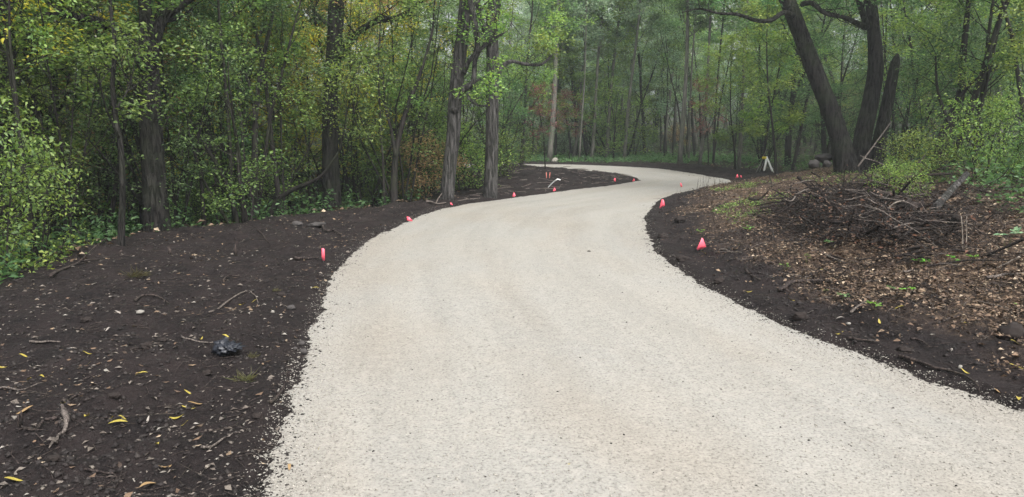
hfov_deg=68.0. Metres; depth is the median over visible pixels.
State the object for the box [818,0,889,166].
young tree
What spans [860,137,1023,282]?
bramble tangle
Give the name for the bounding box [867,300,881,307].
seedling
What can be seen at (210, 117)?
shrub
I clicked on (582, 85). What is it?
sapling
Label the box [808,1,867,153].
slender tree
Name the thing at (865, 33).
tree
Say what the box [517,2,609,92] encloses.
woodland tree
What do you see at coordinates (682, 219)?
earth clod
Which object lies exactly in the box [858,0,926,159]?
young tree
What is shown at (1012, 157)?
bush
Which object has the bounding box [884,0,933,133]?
woodland tree
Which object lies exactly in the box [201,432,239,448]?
stick
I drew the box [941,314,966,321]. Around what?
stick
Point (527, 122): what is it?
shrub
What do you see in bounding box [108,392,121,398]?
earth clod
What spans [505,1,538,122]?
woodland tree
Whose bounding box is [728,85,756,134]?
shrub
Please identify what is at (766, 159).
tripod
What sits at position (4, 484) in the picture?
leaf scraps
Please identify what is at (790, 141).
slender tree
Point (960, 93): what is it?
dark tree
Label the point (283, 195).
arching tree
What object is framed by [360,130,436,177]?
bush
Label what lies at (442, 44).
woodland tree
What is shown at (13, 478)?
fallen leaf
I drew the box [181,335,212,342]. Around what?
stick
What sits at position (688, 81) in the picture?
young tree
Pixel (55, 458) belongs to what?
earth clod
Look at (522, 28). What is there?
woodland tree
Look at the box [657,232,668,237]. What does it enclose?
earth clod
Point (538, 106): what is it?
sapling
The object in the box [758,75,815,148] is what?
shrub
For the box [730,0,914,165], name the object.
woodland tree
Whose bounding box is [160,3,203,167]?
young tree
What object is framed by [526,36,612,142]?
shrub
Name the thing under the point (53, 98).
shrub
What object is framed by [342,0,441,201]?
young tree
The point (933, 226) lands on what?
log
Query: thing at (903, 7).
sapling
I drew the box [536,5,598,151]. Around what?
young tree
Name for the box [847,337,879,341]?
stick
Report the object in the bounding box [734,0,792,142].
slender tree
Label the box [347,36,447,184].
shrub
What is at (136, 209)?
bush
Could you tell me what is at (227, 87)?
sapling
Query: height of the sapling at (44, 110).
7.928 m
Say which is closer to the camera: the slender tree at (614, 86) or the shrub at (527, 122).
the slender tree at (614, 86)
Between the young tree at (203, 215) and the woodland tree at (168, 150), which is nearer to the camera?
the young tree at (203, 215)
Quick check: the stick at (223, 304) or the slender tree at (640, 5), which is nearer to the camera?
the stick at (223, 304)
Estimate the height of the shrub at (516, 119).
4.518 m
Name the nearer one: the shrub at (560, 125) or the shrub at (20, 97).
the shrub at (20, 97)
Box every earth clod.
[45,454,62,461]
[80,316,92,322]
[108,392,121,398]
[139,341,152,348]
[157,337,167,341]
[202,370,212,375]
[251,412,264,418]
[277,292,286,296]
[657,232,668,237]
[674,216,685,222]
[676,255,689,261]
[713,277,724,283]
[791,312,808,320]
[896,346,912,352]
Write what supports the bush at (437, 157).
on the ground at (38, 320)
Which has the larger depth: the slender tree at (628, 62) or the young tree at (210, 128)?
the slender tree at (628, 62)
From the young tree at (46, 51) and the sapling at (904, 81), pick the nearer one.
the young tree at (46, 51)
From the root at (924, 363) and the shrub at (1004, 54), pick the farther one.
the shrub at (1004, 54)
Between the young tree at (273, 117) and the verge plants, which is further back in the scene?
the verge plants
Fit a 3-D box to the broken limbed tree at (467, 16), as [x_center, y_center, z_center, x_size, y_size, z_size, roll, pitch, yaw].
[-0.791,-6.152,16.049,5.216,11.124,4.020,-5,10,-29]
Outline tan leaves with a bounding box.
[0,197,487,496]
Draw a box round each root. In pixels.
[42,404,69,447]
[133,294,168,303]
[269,383,284,403]
[317,219,343,236]
[777,279,842,292]
[898,354,978,386]
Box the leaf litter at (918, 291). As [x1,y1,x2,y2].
[589,152,1023,383]
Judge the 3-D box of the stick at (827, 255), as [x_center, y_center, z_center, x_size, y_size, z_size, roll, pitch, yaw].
[3.294,0.084,7.808,0.037,0.072,0.401,-3,9,-16]
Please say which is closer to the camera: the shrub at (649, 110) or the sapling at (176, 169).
the sapling at (176, 169)
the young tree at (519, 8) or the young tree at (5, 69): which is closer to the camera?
the young tree at (5, 69)
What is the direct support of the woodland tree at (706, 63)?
on the ground at (38, 320)
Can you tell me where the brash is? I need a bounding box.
[428,164,630,200]
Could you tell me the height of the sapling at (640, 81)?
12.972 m
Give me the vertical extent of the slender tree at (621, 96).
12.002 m
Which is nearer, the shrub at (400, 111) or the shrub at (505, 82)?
the shrub at (400, 111)
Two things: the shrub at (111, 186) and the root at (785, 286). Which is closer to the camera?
the root at (785, 286)
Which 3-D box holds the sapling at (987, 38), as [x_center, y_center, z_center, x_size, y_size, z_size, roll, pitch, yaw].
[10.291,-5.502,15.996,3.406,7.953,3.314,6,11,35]
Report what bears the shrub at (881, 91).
on the ground at (38, 320)
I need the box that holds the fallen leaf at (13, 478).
[4,477,22,480]
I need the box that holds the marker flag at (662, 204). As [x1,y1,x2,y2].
[660,199,664,207]
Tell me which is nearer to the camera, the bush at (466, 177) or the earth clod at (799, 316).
the earth clod at (799, 316)
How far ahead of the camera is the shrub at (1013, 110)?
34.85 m
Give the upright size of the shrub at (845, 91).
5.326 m
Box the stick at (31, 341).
[29,340,60,342]
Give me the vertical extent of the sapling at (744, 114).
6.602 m
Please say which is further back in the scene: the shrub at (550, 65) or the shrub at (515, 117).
the shrub at (515, 117)
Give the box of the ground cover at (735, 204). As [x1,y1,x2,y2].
[706,158,1016,303]
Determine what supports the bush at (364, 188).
on the ground at (38, 320)
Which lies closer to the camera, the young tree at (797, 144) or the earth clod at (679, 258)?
the earth clod at (679, 258)
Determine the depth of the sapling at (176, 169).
17.36 m
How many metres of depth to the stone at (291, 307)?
6.50 m
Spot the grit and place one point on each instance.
(623, 434)
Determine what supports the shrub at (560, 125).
on the ground at (38, 320)
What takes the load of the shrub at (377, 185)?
on the ground at (38, 320)
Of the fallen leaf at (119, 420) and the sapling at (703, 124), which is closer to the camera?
the fallen leaf at (119, 420)
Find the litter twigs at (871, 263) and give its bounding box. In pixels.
[681,168,1023,342]
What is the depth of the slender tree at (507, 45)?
49.09 m
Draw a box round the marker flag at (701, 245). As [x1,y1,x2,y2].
[697,237,705,249]
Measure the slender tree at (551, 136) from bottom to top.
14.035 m
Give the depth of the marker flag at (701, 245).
9.35 m
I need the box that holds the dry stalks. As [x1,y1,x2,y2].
[661,166,1019,339]
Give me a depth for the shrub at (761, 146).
33.03 m
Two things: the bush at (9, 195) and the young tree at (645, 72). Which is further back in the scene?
the young tree at (645, 72)
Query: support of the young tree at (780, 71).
on the ground at (38, 320)
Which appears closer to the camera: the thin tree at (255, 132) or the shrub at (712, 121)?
the thin tree at (255, 132)
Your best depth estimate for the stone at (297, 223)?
12.04 m
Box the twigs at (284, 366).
[0,182,1023,496]
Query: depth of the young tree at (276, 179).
14.57 m
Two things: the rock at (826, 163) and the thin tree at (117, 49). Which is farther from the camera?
the rock at (826, 163)
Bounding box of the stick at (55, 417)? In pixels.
[19,410,58,429]
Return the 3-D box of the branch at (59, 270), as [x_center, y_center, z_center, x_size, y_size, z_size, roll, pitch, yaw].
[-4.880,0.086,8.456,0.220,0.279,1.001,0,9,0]
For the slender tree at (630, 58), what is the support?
on the ground at (38, 320)
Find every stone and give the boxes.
[136,310,144,313]
[287,304,295,309]
[292,221,302,226]
[300,348,307,354]
[308,222,325,226]
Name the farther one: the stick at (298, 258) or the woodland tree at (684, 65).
the woodland tree at (684, 65)
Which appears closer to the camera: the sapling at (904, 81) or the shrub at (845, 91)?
the sapling at (904, 81)
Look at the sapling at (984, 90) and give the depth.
15.02 m
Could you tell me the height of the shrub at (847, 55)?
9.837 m
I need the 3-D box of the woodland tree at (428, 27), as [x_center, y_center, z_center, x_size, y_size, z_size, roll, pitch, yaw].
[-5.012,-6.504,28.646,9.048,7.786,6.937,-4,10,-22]
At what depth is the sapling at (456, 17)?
26.20 m
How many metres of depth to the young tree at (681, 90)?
42.97 m
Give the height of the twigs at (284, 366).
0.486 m
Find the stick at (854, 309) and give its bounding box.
[849,301,865,313]
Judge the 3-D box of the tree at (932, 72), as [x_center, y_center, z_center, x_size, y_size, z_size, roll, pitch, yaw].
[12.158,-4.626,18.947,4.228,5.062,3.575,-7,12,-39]
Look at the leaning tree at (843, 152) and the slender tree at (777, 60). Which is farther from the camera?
the slender tree at (777, 60)
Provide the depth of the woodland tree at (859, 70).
31.81 m
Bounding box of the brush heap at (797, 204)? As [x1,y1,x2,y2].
[744,159,1023,271]
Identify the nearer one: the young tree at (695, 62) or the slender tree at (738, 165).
the slender tree at (738, 165)
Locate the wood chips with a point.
(236, 391)
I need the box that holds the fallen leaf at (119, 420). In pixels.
[108,419,127,423]
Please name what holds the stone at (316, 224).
on the ground at (38, 320)
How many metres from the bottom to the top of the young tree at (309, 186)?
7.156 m
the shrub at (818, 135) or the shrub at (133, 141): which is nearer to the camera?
the shrub at (133, 141)
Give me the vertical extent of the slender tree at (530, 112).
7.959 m
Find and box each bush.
[0,77,76,277]
[0,121,100,268]
[15,176,100,244]
[60,173,138,229]
[125,173,194,225]
[134,159,248,227]
[169,179,238,223]
[339,128,438,205]
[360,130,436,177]
[361,148,438,197]
[375,128,478,200]
[410,127,475,181]
[422,121,517,190]
[467,123,543,178]
[537,111,578,149]
[540,127,578,153]
[572,128,596,144]
[596,103,667,156]
[662,123,691,145]
[712,124,738,149]
[743,121,797,159]
[861,150,939,198]
[876,124,972,182]
[920,81,1023,181]
[976,122,1023,184]
[1008,123,1023,166]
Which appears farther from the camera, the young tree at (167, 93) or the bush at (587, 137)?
the bush at (587, 137)
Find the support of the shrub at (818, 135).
on the ground at (38, 320)
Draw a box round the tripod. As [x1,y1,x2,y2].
[756,144,773,171]
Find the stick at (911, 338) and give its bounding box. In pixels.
[910,337,932,347]
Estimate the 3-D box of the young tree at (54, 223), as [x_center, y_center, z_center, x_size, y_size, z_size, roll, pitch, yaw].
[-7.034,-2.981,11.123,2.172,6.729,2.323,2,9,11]
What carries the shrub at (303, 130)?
on the ground at (38, 320)
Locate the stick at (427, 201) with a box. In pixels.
[426,193,445,203]
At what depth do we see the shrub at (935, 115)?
35.76 m
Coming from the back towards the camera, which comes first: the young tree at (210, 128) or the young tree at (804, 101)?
the young tree at (804, 101)
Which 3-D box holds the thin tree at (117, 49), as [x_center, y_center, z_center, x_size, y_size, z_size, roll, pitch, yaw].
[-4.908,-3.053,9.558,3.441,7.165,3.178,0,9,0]
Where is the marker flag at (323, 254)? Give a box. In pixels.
[322,248,324,261]
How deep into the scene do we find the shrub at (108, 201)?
13.24 m
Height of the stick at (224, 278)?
0.033 m
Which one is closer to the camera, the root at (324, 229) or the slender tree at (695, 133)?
the root at (324, 229)
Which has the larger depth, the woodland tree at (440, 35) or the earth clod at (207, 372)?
the woodland tree at (440, 35)
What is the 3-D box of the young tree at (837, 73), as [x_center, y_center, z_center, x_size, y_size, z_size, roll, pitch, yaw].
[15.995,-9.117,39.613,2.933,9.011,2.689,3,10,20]
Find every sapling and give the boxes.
[0,0,101,177]
[15,0,202,226]
[15,6,130,233]
[16,44,86,161]
[58,7,204,225]
[93,5,210,179]
[125,0,264,222]
[164,0,276,193]
[164,1,277,214]
[182,0,324,210]
[191,0,327,192]
[231,0,370,183]
[308,1,428,173]
[383,0,507,147]
[397,0,504,150]
[484,0,598,164]
[507,0,597,157]
[516,0,644,155]
[523,82,560,168]
[557,88,590,160]
[558,37,600,141]
[563,29,600,139]
[588,0,681,152]
[688,31,767,169]
[689,76,728,164]
[705,0,810,173]
[713,51,766,150]
[728,0,829,170]
[851,0,987,158]
[879,0,981,157]
[884,0,1023,166]
[918,0,1023,159]
[979,0,1023,166]
[993,226,1023,247]
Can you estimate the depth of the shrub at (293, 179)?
16.45 m
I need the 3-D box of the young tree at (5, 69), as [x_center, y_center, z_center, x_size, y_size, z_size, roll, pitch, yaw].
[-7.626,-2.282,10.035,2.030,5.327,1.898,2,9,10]
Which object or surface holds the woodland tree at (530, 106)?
on the ground at (38, 320)
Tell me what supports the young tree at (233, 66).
on the ground at (38, 320)
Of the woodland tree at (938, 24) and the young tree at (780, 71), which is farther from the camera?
the woodland tree at (938, 24)
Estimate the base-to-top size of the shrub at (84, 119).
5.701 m
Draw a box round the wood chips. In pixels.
[0,169,1023,496]
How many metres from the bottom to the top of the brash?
0.748 m
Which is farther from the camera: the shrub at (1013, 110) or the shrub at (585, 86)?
the shrub at (585, 86)
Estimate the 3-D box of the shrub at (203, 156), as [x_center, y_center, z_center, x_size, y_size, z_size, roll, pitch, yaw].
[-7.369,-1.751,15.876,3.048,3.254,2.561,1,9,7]
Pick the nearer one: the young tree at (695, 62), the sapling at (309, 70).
the sapling at (309, 70)
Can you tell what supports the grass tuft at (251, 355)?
on the ground at (38, 320)
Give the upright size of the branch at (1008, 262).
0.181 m
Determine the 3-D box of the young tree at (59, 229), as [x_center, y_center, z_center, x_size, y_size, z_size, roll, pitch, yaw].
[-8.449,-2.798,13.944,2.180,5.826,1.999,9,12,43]
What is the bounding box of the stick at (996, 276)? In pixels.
[985,272,1023,278]
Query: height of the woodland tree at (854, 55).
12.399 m
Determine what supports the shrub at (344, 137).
on the ground at (38, 320)
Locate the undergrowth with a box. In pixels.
[0,128,1023,283]
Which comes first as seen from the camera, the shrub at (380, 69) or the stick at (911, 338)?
the stick at (911, 338)
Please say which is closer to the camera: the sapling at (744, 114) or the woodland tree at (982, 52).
the sapling at (744, 114)
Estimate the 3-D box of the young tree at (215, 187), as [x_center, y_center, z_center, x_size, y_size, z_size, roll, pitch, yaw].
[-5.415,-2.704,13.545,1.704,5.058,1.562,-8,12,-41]
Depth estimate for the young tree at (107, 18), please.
11.89 m
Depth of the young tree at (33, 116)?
16.81 m
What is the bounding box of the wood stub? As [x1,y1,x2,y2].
[233,241,237,255]
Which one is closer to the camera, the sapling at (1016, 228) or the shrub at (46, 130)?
the sapling at (1016, 228)
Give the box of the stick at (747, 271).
[744,268,760,279]
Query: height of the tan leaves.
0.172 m
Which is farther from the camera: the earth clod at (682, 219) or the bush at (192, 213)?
the bush at (192, 213)
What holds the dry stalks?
on the ground at (38, 320)
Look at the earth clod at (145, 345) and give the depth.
5.27 m
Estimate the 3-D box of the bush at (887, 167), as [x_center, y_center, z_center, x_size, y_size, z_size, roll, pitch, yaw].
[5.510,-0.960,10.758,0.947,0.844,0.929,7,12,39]
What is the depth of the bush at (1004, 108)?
12.43 m
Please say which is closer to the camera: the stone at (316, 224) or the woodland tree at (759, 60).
the stone at (316, 224)
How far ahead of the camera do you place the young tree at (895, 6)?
28.09 m
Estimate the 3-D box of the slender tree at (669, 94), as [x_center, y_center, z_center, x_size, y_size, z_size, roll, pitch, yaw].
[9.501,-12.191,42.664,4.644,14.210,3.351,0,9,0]
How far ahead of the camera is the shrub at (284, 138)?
19.16 m
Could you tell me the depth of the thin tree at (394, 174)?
15.89 m
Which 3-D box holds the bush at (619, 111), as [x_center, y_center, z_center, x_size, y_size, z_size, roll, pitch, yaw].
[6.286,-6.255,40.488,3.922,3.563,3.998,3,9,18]
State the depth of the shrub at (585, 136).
40.94 m
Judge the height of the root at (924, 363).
0.028 m
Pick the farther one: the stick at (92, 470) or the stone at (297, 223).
the stone at (297, 223)
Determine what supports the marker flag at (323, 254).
on the ground at (38, 320)
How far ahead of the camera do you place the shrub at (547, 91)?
54.96 m
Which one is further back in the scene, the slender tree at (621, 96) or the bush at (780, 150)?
the slender tree at (621, 96)
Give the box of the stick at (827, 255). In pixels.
[819,250,844,262]
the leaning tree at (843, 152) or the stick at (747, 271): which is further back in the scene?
the leaning tree at (843, 152)
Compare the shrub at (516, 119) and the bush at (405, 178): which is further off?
the shrub at (516, 119)
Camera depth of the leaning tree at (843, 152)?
16.50 m
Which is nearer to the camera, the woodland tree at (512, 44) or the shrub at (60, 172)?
the shrub at (60, 172)
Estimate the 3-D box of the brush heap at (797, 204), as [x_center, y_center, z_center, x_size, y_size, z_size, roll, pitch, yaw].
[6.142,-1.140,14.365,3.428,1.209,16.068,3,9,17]
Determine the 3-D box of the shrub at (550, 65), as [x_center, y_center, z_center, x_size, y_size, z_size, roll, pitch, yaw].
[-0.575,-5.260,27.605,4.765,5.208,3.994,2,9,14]
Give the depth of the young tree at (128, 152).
14.11 m
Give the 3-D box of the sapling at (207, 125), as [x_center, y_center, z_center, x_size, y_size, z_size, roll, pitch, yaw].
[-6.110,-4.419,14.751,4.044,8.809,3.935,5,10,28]
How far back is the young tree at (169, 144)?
13.93 m
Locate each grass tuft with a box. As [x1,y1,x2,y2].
[118,264,150,277]
[223,368,259,381]
[246,351,259,357]
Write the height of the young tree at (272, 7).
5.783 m
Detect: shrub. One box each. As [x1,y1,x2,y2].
[0,0,71,149]
[0,0,163,250]
[15,8,88,220]
[15,17,197,236]
[15,51,182,241]
[16,97,102,231]
[44,7,257,227]
[44,61,167,176]
[45,116,136,215]
[73,13,218,200]
[77,12,277,216]
[79,17,323,223]
[82,99,223,223]
[163,101,258,205]
[190,103,321,216]
[204,102,323,218]
[214,102,306,189]
[219,119,313,208]
[240,0,435,207]
[260,69,366,188]
[277,26,434,196]
[284,0,521,201]
[285,0,483,202]
[294,40,446,207]
[294,57,383,186]
[306,50,469,187]
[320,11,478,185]
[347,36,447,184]
[361,0,517,180]
[363,12,539,194]
[394,0,544,166]
[442,26,562,163]
[448,14,550,152]
[461,69,561,168]
[479,67,544,138]
[499,90,535,143]
[501,98,537,136]
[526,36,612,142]
[528,56,579,137]
[534,98,585,151]
[552,36,619,130]
[557,74,648,158]
[564,105,624,153]
[573,26,635,141]
[577,81,611,129]
[588,77,634,139]
[594,61,656,132]
[618,73,670,137]
[626,37,712,137]
[642,48,696,135]
[647,18,743,140]
[658,76,721,142]
[694,97,731,135]
[696,26,763,137]
[706,90,759,139]
[717,63,826,163]
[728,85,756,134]
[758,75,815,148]
[775,78,817,145]
[776,47,855,137]
[793,24,889,105]
[793,72,862,143]
[799,81,859,152]
[813,72,857,127]
[838,69,904,137]
[839,21,933,155]
[841,86,902,139]
[844,12,953,146]
[880,50,991,164]
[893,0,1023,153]
[900,18,1006,153]
[907,30,989,144]
[933,58,1017,145]
[949,0,1023,131]
[986,30,1023,145]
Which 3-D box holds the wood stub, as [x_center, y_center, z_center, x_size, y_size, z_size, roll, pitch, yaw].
[-3.329,0.009,9.154,0.059,0.202,0.046,0,9,0]
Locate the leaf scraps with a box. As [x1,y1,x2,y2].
[0,191,671,496]
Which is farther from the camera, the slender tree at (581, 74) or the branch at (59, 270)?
the slender tree at (581, 74)
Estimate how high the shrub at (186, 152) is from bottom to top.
3.736 m
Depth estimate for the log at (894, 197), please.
9.72 m
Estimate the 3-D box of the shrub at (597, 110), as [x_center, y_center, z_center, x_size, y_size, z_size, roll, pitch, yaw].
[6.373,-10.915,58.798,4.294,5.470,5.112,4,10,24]
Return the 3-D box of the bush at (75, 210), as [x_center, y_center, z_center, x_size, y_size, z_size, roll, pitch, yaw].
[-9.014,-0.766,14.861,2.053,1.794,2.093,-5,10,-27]
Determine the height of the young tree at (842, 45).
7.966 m
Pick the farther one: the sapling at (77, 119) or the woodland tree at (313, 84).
the woodland tree at (313, 84)
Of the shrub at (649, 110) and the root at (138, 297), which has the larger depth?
the shrub at (649, 110)
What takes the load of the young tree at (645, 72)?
on the ground at (38, 320)
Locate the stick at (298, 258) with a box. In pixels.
[293,256,318,259]
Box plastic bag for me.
[211,336,244,355]
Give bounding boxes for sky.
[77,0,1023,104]
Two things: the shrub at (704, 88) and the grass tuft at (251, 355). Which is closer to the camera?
the grass tuft at (251, 355)
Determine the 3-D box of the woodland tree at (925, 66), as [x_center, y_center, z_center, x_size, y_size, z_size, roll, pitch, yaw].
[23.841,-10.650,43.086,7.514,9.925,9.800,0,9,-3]
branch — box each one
[48,238,105,276]
[857,122,891,166]
[887,154,952,179]
[945,202,1013,242]
[997,256,1019,267]
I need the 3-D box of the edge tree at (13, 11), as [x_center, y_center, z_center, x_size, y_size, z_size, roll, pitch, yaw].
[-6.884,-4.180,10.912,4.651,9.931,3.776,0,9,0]
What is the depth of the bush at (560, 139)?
42.10 m
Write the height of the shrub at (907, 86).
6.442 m
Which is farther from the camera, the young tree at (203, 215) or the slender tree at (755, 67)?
the slender tree at (755, 67)
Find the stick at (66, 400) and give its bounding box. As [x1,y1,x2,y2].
[61,388,91,401]
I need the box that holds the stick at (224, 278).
[222,272,250,280]
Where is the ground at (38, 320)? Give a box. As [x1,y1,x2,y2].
[0,92,1023,496]
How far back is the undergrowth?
13.12 m
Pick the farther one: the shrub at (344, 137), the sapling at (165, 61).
the shrub at (344, 137)
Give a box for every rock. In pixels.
[808,159,819,167]
[814,153,831,162]
[823,160,831,167]
[996,322,1023,340]
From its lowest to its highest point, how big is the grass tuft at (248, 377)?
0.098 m
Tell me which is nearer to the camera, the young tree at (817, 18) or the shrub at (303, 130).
the shrub at (303, 130)
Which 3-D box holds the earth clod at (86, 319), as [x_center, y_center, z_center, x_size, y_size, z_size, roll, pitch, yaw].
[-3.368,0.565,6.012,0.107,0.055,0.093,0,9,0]
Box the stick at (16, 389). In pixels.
[0,382,42,390]
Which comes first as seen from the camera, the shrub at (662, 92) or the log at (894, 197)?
the log at (894, 197)
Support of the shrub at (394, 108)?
on the ground at (38, 320)
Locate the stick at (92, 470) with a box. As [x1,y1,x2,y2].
[84,467,116,477]
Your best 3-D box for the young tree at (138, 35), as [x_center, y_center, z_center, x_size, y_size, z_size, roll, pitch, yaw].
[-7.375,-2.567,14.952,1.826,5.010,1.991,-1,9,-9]
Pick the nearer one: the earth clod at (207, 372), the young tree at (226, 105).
the earth clod at (207, 372)
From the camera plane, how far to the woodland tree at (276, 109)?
24.18 m
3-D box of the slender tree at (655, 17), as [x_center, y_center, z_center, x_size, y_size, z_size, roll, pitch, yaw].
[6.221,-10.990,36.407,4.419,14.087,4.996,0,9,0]
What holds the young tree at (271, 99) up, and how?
on the ground at (38, 320)
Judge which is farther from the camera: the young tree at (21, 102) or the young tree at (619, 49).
the young tree at (619, 49)
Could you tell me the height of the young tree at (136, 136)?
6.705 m
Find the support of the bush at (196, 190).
on the ground at (38, 320)
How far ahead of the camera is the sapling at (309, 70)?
23.32 m
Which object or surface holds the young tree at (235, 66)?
on the ground at (38, 320)
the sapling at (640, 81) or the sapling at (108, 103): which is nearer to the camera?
the sapling at (108, 103)
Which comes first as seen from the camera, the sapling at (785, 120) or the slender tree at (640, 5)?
the sapling at (785, 120)
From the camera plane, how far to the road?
4.68 m
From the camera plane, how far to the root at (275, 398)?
4.46 m
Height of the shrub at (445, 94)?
4.784 m
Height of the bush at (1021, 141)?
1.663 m
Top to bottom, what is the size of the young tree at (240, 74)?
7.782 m
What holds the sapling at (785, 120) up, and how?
on the ground at (38, 320)
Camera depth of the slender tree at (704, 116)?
31.62 m
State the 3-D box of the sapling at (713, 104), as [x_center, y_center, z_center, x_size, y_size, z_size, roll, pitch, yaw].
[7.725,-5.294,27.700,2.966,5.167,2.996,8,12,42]
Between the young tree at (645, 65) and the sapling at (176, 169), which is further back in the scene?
the young tree at (645, 65)
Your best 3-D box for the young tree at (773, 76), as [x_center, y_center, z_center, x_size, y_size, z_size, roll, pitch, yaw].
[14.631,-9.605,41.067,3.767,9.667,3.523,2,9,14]
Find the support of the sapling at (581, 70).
on the ground at (38, 320)
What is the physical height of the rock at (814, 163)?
0.198 m
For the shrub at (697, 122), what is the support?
on the ground at (38, 320)
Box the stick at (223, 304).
[209,290,257,312]
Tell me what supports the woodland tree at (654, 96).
on the ground at (38, 320)
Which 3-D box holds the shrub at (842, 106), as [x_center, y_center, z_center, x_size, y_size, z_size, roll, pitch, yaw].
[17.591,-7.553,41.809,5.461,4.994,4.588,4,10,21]
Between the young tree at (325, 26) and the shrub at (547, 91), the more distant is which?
the shrub at (547, 91)
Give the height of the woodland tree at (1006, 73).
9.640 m
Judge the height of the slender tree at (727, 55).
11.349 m
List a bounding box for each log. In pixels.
[865,186,918,212]
[913,218,938,229]
[931,171,969,211]
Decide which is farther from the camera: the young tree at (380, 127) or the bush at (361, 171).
the bush at (361, 171)
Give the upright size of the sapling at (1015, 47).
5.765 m
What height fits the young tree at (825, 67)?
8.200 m
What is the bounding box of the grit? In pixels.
[284,200,993,494]
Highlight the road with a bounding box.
[259,163,1023,496]
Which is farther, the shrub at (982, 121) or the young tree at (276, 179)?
the shrub at (982, 121)
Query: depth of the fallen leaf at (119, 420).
3.96 m
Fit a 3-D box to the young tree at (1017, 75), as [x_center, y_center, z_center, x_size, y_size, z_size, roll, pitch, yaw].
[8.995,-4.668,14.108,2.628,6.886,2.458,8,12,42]
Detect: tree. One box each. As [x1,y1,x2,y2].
[0,0,60,239]
[0,0,83,257]
[0,0,92,265]
[0,0,99,249]
[0,22,37,250]
[9,0,212,245]
[15,0,92,236]
[15,0,118,233]
[16,0,81,228]
[16,0,143,245]
[17,0,136,238]
[28,0,202,231]
[31,12,89,233]
[34,3,171,208]
[44,0,136,233]
[49,0,184,153]
[63,0,209,237]
[83,0,184,112]
[84,31,270,210]
[85,6,184,230]
[99,9,186,62]
[105,0,227,225]
[154,0,234,225]
[156,0,254,224]
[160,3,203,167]
[164,0,243,194]
[166,0,265,222]
[170,0,261,205]
[170,0,295,218]
[183,0,269,221]
[183,1,269,204]
[188,0,280,218]
[189,0,296,219]
[192,0,318,223]
[201,0,309,215]
[214,14,375,204]
[218,0,349,211]
[219,2,361,194]
[221,0,288,181]
[233,0,320,211]
[234,1,307,213]
[249,14,310,211]
[252,22,365,176]
[265,32,397,217]
[269,0,346,212]
[286,0,379,55]
[289,0,368,207]
[293,1,422,121]
[297,0,436,210]
[305,0,471,168]
[320,0,386,202]
[320,0,426,205]
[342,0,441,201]
[356,0,480,202]
[369,1,451,116]
[390,0,452,172]
[398,3,467,126]
[406,0,480,99]
[414,4,504,119]
[439,0,519,200]
[453,0,590,197]
[454,0,563,144]
[465,0,515,112]
[468,0,541,145]
[480,1,578,146]
[499,5,578,155]
[499,18,545,131]
[504,0,539,76]
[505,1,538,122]
[509,2,554,152]
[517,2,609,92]
[524,0,585,161]
[528,5,579,154]
[534,0,629,157]
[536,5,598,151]
[543,0,596,155]
[561,0,612,157]
[565,0,649,156]
[579,0,642,145]
[587,0,641,101]
[587,2,645,131]
[588,1,665,143]
[590,0,646,158]
[594,3,666,135]
[606,0,674,147]
[610,0,670,158]
[618,6,716,141]
[621,14,685,156]
[630,3,673,135]
[635,0,701,156]
[638,0,712,147]
[640,0,680,152]
[642,13,699,159]
[644,7,689,150]
[645,1,698,152]
[645,8,719,119]
[648,0,730,159]
[652,16,739,129]
[653,32,704,156]
[653,44,701,151]
[657,2,729,150]
[659,0,716,156]
[663,1,742,136]
[668,0,721,163]
[669,8,712,154]
[671,0,725,141]
[682,0,743,164]
[682,0,868,174]
[691,0,762,164]
[699,0,758,139]
[699,1,733,102]
[704,0,753,150]
[706,0,901,166]
[714,0,811,157]
[716,6,769,144]
[722,0,790,143]
[725,0,773,168]
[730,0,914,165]
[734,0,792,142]
[734,0,905,163]
[748,4,797,119]
[751,20,798,154]
[761,0,820,165]
[763,5,838,148]
[781,0,843,169]
[781,15,848,153]
[785,21,835,156]
[795,0,899,173]
[797,0,867,108]
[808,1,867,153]
[814,3,848,154]
[814,14,845,147]
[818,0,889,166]
[821,0,1012,162]
[831,16,867,120]
[852,1,950,139]
[855,0,1023,146]
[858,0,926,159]
[865,0,905,157]
[865,0,992,144]
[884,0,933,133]
[895,0,1023,169]
[896,0,955,146]
[901,1,1021,134]
[902,2,1021,125]
[907,1,1015,147]
[939,5,1023,137]
[949,0,1010,166]
[962,0,1000,153]
[964,0,1020,148]
[976,7,1023,148]
[978,0,1023,122]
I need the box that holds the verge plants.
[458,151,777,162]
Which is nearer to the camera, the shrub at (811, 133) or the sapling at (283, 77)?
the sapling at (283, 77)

